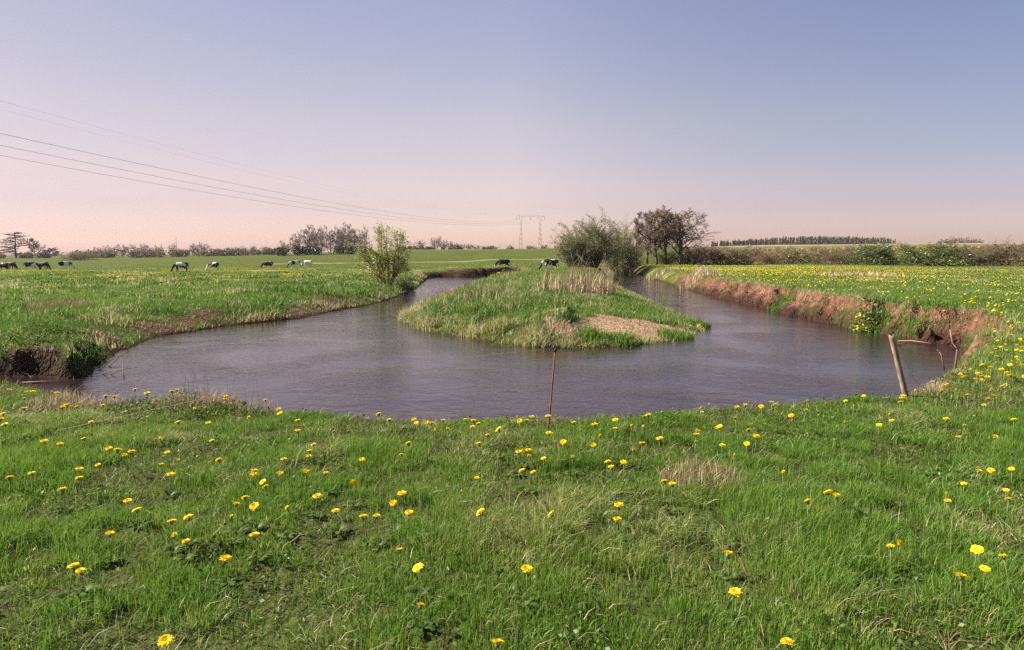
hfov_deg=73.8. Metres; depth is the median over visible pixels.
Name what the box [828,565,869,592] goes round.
broad leaf weed
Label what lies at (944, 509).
dandelion
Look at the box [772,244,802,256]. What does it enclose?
heath bush
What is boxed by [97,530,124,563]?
dandelion
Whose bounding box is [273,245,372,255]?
hedge row
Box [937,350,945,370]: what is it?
dead branch
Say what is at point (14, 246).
pine tree
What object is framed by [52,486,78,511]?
dandelion
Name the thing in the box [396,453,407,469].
dandelion
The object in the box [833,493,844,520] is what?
dandelion
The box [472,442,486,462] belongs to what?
dandelion
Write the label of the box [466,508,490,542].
dandelion
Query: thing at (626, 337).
rush clump
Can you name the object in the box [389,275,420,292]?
bank bush
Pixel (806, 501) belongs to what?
dandelion
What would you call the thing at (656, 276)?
reed clump
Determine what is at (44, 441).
dandelion
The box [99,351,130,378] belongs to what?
dead branch
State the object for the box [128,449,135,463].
dandelion
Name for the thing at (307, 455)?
dandelion
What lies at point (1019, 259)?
meadow bush
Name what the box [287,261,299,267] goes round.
cow
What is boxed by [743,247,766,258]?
heath bush
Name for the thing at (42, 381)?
driftwood
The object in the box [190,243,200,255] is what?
tree
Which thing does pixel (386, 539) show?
dandelion
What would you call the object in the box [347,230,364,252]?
bare tree
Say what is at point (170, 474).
dandelion
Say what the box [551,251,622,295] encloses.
reed clump
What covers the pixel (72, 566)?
dandelion
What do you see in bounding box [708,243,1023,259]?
scrub
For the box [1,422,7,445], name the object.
dandelion
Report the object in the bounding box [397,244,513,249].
hedge row
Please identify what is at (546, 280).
reed clump
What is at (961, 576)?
dandelion
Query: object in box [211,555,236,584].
dandelion
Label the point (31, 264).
cow
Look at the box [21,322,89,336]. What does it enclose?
weed clump
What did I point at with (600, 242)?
willow bush
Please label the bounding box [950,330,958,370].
dead branch
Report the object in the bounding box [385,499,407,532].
dandelion
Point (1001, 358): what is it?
meadow grass
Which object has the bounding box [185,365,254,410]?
straw tuft
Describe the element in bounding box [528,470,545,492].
dandelion
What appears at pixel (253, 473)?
dandelion
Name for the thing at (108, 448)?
dandelion
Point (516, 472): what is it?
dandelion
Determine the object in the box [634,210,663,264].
alder tree
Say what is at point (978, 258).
meadow bush
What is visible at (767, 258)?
meadow bush
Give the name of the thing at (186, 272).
dandelion carpet
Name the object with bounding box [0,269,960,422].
water
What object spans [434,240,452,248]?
field tree
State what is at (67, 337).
weed clump
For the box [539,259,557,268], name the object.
cow
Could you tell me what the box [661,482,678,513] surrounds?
dandelion
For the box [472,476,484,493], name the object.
dandelion
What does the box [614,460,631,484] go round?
dandelion
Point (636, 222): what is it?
tree
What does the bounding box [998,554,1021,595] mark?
dandelion
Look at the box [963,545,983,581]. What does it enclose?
dandelion
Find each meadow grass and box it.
[0,262,1023,289]
[0,276,1023,378]
[0,329,1023,416]
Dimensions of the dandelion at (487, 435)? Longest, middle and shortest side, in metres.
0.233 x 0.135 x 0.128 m
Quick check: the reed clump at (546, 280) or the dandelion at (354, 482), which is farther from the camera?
the reed clump at (546, 280)
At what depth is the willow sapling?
49.35 m
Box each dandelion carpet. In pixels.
[0,267,426,283]
[644,264,1023,310]
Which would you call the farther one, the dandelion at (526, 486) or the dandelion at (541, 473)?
the dandelion at (541, 473)
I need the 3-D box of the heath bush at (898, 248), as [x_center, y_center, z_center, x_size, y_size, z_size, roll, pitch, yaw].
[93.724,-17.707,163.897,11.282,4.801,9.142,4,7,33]
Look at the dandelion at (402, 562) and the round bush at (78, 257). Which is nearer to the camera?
the dandelion at (402, 562)
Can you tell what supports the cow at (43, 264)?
on the ground at (22, 361)
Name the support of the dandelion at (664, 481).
on the ground at (22, 361)
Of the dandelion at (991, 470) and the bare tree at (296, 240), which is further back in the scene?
the bare tree at (296, 240)
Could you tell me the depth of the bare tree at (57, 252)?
298.86 m
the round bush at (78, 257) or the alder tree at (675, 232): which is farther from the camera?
the round bush at (78, 257)
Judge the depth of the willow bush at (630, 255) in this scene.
90.63 m
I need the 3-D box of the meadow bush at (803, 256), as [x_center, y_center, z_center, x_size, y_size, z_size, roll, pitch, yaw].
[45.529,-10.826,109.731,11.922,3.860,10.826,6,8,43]
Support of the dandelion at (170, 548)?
on the ground at (22, 361)
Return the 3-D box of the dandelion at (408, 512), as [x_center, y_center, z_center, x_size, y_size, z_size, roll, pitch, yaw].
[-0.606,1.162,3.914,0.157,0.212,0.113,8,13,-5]
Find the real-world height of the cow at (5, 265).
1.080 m
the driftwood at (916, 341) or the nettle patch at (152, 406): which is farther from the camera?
the driftwood at (916, 341)
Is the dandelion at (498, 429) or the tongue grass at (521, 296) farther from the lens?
the tongue grass at (521, 296)
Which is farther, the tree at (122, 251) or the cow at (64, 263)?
the tree at (122, 251)
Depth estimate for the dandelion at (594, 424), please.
5.77 m
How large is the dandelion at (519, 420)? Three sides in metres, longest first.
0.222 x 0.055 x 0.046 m
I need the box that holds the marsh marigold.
[849,294,879,331]
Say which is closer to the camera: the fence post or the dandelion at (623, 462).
the dandelion at (623, 462)
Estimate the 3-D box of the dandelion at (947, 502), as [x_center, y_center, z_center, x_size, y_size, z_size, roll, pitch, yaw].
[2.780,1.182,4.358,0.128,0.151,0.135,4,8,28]
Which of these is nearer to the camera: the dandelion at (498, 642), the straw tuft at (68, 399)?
the dandelion at (498, 642)
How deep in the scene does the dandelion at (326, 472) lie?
4.70 m
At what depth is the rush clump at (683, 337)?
21.67 m
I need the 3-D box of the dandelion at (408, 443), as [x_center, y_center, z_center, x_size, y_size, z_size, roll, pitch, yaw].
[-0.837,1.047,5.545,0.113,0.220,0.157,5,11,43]
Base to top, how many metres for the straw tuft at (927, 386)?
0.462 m
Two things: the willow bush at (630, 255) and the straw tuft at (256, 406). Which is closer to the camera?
the straw tuft at (256, 406)
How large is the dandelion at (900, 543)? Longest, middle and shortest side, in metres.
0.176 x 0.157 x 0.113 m
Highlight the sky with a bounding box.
[0,0,1023,254]
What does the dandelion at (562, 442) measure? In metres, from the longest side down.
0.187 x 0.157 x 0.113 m
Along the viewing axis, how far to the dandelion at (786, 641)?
2.64 m
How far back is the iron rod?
6.32 m
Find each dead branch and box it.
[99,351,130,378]
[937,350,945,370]
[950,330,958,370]
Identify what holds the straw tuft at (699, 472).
on the ground at (22, 361)
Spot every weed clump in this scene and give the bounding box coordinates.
[0,329,54,347]
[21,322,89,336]
[30,332,107,363]
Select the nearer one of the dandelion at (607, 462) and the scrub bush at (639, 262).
the dandelion at (607, 462)
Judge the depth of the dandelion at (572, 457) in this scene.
5.21 m
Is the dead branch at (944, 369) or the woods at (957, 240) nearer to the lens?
the dead branch at (944, 369)
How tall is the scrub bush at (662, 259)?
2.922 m
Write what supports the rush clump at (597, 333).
on the ground at (22, 361)
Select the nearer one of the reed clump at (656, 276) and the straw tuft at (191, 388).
the straw tuft at (191, 388)
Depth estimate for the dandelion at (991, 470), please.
4.91 m
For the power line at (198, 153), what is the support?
attached to the power pylon
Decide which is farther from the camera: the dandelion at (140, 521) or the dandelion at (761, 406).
the dandelion at (761, 406)
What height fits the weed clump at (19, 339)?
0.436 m
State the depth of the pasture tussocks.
35.44 m
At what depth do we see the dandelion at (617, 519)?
3.93 m
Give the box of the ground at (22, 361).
[0,243,1023,649]
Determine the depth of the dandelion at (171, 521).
3.77 m
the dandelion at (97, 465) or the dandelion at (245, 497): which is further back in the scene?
the dandelion at (97, 465)
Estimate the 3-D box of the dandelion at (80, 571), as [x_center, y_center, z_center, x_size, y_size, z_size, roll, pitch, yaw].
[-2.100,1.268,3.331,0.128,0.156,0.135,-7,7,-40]
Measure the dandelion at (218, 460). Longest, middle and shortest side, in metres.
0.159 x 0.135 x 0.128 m
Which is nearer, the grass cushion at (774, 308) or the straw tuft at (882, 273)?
the grass cushion at (774, 308)
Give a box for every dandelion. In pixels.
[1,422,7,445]
[7,475,12,492]
[40,439,48,461]
[51,562,83,603]
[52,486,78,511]
[67,567,96,596]
[68,476,89,494]
[75,467,83,486]
[92,463,113,489]
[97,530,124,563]
[105,446,112,464]
[114,448,121,475]
[118,498,143,524]
[127,507,152,530]
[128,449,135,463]
[157,634,174,649]
[158,532,187,553]
[160,472,178,497]
[163,519,188,553]
[168,459,187,478]
[175,514,201,546]
[176,538,197,561]
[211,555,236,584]
[215,457,227,473]
[217,514,242,545]
[223,501,248,532]
[235,495,254,524]
[244,502,265,531]
[246,532,271,564]
[247,471,260,492]
[252,479,273,502]
[273,470,283,494]
[276,506,296,537]
[298,469,312,494]
[299,454,314,467]
[300,449,317,469]
[304,493,327,517]
[305,443,322,464]
[321,471,334,493]
[326,508,347,534]
[342,479,363,506]
[355,514,375,546]
[356,457,374,482]
[368,513,389,551]
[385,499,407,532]
[386,547,409,571]
[391,510,417,541]
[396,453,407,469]
[396,490,415,521]
[403,441,414,464]
[404,562,434,597]
[407,601,435,635]
[411,417,416,437]
[423,420,428,446]
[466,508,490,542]
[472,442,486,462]
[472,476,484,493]
[479,434,492,456]
[492,638,505,649]
[493,427,506,457]
[509,449,525,475]
[511,565,538,607]
[513,468,530,493]
[515,449,527,464]
[517,418,522,430]
[521,448,535,465]
[522,453,534,468]
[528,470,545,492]
[537,457,551,477]
[545,431,552,446]
[546,510,563,539]
[559,440,566,455]
[565,454,580,475]
[590,442,601,463]
[592,422,597,443]
[598,460,612,483]
[600,465,617,479]
[607,516,630,542]
[612,502,632,530]
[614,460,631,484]
[626,447,637,464]
[631,442,648,468]
[654,479,674,503]
[656,436,662,458]
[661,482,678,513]
[718,550,742,579]
[719,587,748,621]
[753,434,759,450]
[758,404,763,422]
[780,637,794,649]
[803,499,818,531]
[821,490,834,515]
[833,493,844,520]
[877,544,907,581]
[889,539,910,570]
[934,492,954,524]
[936,499,958,518]
[947,572,977,611]
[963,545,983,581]
[965,565,995,603]
[986,467,995,485]
[992,434,998,456]
[997,497,1019,517]
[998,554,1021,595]
[1003,488,1009,506]
[1008,467,1014,489]
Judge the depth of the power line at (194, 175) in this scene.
96.89 m
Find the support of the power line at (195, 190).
attached to the power pylon
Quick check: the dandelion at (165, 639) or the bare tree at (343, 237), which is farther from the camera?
the bare tree at (343, 237)
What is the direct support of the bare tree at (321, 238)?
on the ground at (22, 361)
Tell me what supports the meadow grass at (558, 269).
on the ground at (22, 361)
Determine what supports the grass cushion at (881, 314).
on the ground at (22, 361)
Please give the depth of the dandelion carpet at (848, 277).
54.37 m
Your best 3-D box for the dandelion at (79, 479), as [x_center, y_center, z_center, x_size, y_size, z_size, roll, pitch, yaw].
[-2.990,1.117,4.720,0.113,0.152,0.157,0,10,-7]
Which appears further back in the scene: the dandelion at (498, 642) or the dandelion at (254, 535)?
the dandelion at (254, 535)
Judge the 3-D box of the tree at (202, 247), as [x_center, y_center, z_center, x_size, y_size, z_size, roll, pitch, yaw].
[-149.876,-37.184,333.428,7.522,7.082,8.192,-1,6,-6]
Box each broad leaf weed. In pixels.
[191,535,231,561]
[460,497,490,514]
[570,593,622,624]
[726,534,765,557]
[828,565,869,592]
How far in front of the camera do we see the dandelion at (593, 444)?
5.44 m
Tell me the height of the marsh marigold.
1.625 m
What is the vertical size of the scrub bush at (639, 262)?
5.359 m
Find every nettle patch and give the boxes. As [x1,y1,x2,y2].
[92,396,188,415]
[106,389,244,419]
[185,399,270,420]
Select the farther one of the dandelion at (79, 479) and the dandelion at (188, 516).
the dandelion at (79, 479)
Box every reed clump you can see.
[18,296,96,309]
[417,286,466,303]
[441,278,516,304]
[533,255,554,290]
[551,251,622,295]
[646,265,682,279]
[675,265,720,289]
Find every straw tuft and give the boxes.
[23,387,131,413]
[148,366,229,410]
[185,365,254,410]
[230,381,277,417]
[514,315,588,346]
[651,455,748,495]
[741,512,806,544]
[812,270,905,276]
[910,380,946,393]
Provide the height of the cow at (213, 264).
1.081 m
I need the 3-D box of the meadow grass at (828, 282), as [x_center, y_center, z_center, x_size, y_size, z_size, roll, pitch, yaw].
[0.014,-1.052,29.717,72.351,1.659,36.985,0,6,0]
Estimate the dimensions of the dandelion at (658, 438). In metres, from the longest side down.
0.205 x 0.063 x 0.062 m
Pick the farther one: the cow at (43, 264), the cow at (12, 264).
the cow at (12, 264)
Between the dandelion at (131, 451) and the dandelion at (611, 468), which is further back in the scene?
the dandelion at (131, 451)
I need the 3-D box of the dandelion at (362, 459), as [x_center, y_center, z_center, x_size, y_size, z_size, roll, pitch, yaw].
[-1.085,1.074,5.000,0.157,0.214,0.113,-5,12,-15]
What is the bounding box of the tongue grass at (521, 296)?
[393,269,704,348]
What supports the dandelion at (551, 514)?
on the ground at (22, 361)
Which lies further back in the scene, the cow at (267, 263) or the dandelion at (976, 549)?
the cow at (267, 263)
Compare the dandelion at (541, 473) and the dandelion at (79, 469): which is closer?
the dandelion at (79, 469)
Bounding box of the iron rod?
[548,346,557,429]
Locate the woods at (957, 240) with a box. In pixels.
[936,237,983,242]
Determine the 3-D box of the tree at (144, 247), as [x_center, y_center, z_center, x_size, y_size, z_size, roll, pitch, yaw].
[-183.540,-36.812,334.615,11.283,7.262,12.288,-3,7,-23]
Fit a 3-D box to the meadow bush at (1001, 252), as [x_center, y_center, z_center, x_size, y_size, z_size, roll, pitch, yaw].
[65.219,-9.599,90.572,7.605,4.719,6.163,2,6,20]
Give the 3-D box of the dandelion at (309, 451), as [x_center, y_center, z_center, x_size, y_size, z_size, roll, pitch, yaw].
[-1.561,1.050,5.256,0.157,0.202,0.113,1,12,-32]
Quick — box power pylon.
[516,213,544,248]
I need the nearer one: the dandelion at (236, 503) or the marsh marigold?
the dandelion at (236, 503)
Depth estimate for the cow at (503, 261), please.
83.48 m
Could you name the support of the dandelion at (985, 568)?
on the ground at (22, 361)
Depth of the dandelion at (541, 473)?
5.17 m
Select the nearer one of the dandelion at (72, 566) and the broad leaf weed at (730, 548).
the dandelion at (72, 566)
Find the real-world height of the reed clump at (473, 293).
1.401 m
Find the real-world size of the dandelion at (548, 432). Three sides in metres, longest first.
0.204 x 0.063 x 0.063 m
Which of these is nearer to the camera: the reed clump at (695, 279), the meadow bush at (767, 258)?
the reed clump at (695, 279)
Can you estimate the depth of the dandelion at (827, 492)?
4.34 m
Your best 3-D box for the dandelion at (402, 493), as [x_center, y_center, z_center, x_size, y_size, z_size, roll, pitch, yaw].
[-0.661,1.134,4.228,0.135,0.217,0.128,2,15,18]
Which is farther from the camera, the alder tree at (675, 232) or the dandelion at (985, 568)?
the alder tree at (675, 232)
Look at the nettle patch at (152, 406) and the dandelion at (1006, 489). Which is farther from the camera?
the nettle patch at (152, 406)
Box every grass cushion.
[766,282,806,310]
[854,296,902,332]
[894,297,959,337]
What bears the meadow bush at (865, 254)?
on the ground at (22, 361)
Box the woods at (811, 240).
[711,235,895,245]
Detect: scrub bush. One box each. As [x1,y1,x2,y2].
[618,243,646,271]
[648,248,684,264]
[669,242,717,264]
[684,241,760,264]
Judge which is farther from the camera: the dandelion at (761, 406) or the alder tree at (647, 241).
the alder tree at (647, 241)
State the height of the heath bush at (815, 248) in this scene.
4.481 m
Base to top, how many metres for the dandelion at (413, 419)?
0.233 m
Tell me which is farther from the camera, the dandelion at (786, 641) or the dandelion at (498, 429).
the dandelion at (498, 429)
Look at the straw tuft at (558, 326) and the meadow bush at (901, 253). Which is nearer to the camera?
the straw tuft at (558, 326)
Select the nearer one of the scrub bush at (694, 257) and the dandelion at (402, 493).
the dandelion at (402, 493)
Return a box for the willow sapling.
[344,220,414,284]
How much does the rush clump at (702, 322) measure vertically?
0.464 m
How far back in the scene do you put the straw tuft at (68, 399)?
7.65 m
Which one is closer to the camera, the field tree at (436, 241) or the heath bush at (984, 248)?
the heath bush at (984, 248)
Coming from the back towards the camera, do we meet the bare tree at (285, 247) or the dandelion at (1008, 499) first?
the bare tree at (285, 247)
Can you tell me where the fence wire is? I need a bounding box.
[62,348,552,429]
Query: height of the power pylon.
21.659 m
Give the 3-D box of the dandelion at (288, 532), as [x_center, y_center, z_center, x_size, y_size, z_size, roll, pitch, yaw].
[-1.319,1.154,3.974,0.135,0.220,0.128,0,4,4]
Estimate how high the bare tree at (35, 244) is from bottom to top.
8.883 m
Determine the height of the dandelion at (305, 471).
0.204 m
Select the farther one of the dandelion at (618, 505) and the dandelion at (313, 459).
the dandelion at (313, 459)
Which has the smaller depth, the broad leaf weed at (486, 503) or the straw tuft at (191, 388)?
the broad leaf weed at (486, 503)
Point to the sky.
(902, 121)
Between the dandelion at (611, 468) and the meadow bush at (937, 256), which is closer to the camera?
the dandelion at (611, 468)
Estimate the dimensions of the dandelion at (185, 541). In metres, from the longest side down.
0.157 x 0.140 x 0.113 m
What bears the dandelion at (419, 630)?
on the ground at (22, 361)
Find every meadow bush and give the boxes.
[722,247,756,264]
[750,250,791,263]
[755,246,829,263]
[809,247,861,264]
[826,242,909,264]
[888,246,922,264]
[889,239,1003,265]
[947,244,1009,265]
[977,236,1023,265]
[998,249,1023,265]
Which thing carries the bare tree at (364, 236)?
on the ground at (22, 361)
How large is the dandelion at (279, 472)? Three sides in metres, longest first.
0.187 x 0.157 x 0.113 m
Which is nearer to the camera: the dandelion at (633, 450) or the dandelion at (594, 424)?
the dandelion at (633, 450)
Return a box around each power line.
[0,133,500,221]
[0,155,530,224]
[1,145,521,223]
[10,103,456,210]
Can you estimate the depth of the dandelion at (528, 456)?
5.35 m
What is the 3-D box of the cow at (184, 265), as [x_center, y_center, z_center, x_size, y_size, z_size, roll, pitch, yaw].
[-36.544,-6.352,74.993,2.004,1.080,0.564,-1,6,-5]
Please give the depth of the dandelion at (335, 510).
4.05 m
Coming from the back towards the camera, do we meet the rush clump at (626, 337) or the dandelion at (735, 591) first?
the rush clump at (626, 337)
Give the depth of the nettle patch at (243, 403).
7.26 m
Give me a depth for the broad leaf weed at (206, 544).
3.75 m
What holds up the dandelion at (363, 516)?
on the ground at (22, 361)
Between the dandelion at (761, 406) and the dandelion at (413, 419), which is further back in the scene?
the dandelion at (761, 406)
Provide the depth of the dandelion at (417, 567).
3.31 m
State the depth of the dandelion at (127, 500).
4.17 m
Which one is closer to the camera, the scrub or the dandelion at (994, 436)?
the dandelion at (994, 436)
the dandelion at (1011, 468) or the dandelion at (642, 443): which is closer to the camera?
the dandelion at (1011, 468)
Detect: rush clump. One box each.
[574,324,615,344]
[608,329,641,346]
[657,325,695,339]
[683,316,711,328]
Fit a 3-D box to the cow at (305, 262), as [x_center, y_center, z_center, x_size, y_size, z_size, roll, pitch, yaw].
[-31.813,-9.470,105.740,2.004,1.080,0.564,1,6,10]
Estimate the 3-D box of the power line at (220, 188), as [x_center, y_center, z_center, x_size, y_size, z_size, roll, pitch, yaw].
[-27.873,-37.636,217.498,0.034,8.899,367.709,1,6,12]
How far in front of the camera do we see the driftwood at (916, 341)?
20.39 m
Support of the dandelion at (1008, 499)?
on the ground at (22, 361)
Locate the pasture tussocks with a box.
[0,270,484,371]
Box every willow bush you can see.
[548,205,632,267]
[550,229,593,266]
[603,212,643,273]
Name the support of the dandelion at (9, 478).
on the ground at (22, 361)
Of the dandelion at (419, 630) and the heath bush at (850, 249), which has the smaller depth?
the dandelion at (419, 630)
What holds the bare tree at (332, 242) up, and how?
on the ground at (22, 361)
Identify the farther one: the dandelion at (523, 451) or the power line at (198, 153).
the power line at (198, 153)
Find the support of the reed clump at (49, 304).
on the ground at (22, 361)
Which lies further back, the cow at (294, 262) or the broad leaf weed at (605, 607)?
the cow at (294, 262)
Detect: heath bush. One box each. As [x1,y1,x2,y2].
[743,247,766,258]
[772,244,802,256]
[806,243,833,260]
[833,242,872,259]
[885,243,914,256]
[943,243,981,256]
[970,244,1010,255]
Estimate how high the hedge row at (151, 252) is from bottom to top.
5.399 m
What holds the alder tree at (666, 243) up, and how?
on the ground at (22, 361)
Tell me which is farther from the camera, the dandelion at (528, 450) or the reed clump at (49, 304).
the reed clump at (49, 304)
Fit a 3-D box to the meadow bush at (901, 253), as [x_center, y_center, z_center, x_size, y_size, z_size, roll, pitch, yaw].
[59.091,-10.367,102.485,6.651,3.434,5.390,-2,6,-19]
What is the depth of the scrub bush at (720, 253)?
100.24 m
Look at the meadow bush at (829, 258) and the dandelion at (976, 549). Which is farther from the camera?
the meadow bush at (829, 258)
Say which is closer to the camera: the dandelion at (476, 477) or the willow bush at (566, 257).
the dandelion at (476, 477)
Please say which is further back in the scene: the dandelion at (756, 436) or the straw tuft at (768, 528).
the dandelion at (756, 436)
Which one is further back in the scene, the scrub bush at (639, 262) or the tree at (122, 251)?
the tree at (122, 251)
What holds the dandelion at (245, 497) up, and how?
on the ground at (22, 361)
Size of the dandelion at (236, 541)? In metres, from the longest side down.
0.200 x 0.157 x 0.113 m
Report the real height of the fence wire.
0.808 m
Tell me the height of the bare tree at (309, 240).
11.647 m
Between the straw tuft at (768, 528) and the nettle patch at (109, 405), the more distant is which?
the nettle patch at (109, 405)
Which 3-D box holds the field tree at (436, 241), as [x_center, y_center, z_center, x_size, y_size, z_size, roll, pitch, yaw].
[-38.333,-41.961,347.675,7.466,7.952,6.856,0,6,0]
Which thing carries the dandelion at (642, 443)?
on the ground at (22, 361)
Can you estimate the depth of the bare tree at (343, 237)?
233.01 m
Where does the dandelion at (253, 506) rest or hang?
on the ground at (22, 361)
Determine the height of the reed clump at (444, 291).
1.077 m
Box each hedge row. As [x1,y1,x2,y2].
[0,247,279,257]
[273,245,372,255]
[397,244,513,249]
[506,245,559,248]
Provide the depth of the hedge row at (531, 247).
513.67 m
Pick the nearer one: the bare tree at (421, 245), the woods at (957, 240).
the bare tree at (421, 245)
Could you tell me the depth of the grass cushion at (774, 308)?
32.48 m
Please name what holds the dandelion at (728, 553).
on the ground at (22, 361)
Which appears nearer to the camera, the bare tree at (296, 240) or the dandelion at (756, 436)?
the dandelion at (756, 436)
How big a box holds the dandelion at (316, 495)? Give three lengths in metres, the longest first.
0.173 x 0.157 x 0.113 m
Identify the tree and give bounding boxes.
[0,232,28,257]
[26,238,45,253]
[42,247,64,255]
[105,244,131,256]
[130,243,149,250]
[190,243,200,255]
[197,242,209,250]
[277,238,293,255]
[289,230,304,249]
[300,225,321,252]
[310,226,330,254]
[316,224,345,253]
[334,223,360,253]
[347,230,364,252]
[357,224,370,247]
[414,240,426,248]
[430,235,442,248]
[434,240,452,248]
[631,210,645,269]
[633,208,671,264]
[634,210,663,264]
[645,206,689,263]
[649,205,719,264]
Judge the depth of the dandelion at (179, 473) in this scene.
5.02 m
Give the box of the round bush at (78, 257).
[58,251,99,260]
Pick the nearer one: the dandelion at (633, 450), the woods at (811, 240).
the dandelion at (633, 450)
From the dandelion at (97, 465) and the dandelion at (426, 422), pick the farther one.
the dandelion at (426, 422)
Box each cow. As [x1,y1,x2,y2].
[0,263,8,270]
[7,262,17,268]
[23,262,41,269]
[38,262,50,269]
[58,261,74,269]
[170,262,188,271]
[206,262,218,270]
[260,261,272,268]
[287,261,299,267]
[301,260,312,266]
[494,259,509,266]
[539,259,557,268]
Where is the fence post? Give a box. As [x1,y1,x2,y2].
[889,334,908,396]
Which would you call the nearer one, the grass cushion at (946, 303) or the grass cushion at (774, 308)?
the grass cushion at (946, 303)
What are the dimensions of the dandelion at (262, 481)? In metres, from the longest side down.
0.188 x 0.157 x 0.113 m
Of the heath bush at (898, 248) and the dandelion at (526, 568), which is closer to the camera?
the dandelion at (526, 568)
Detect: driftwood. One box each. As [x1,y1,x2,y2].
[22,381,64,382]
[899,340,931,343]
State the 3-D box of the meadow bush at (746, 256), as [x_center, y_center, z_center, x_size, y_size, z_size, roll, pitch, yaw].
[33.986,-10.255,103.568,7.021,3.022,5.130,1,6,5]
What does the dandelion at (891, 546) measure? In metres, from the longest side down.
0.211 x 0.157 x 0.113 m
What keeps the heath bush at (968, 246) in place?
on the ground at (22, 361)
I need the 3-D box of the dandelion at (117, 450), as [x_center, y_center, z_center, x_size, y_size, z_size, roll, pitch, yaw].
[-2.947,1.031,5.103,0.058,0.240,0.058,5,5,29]

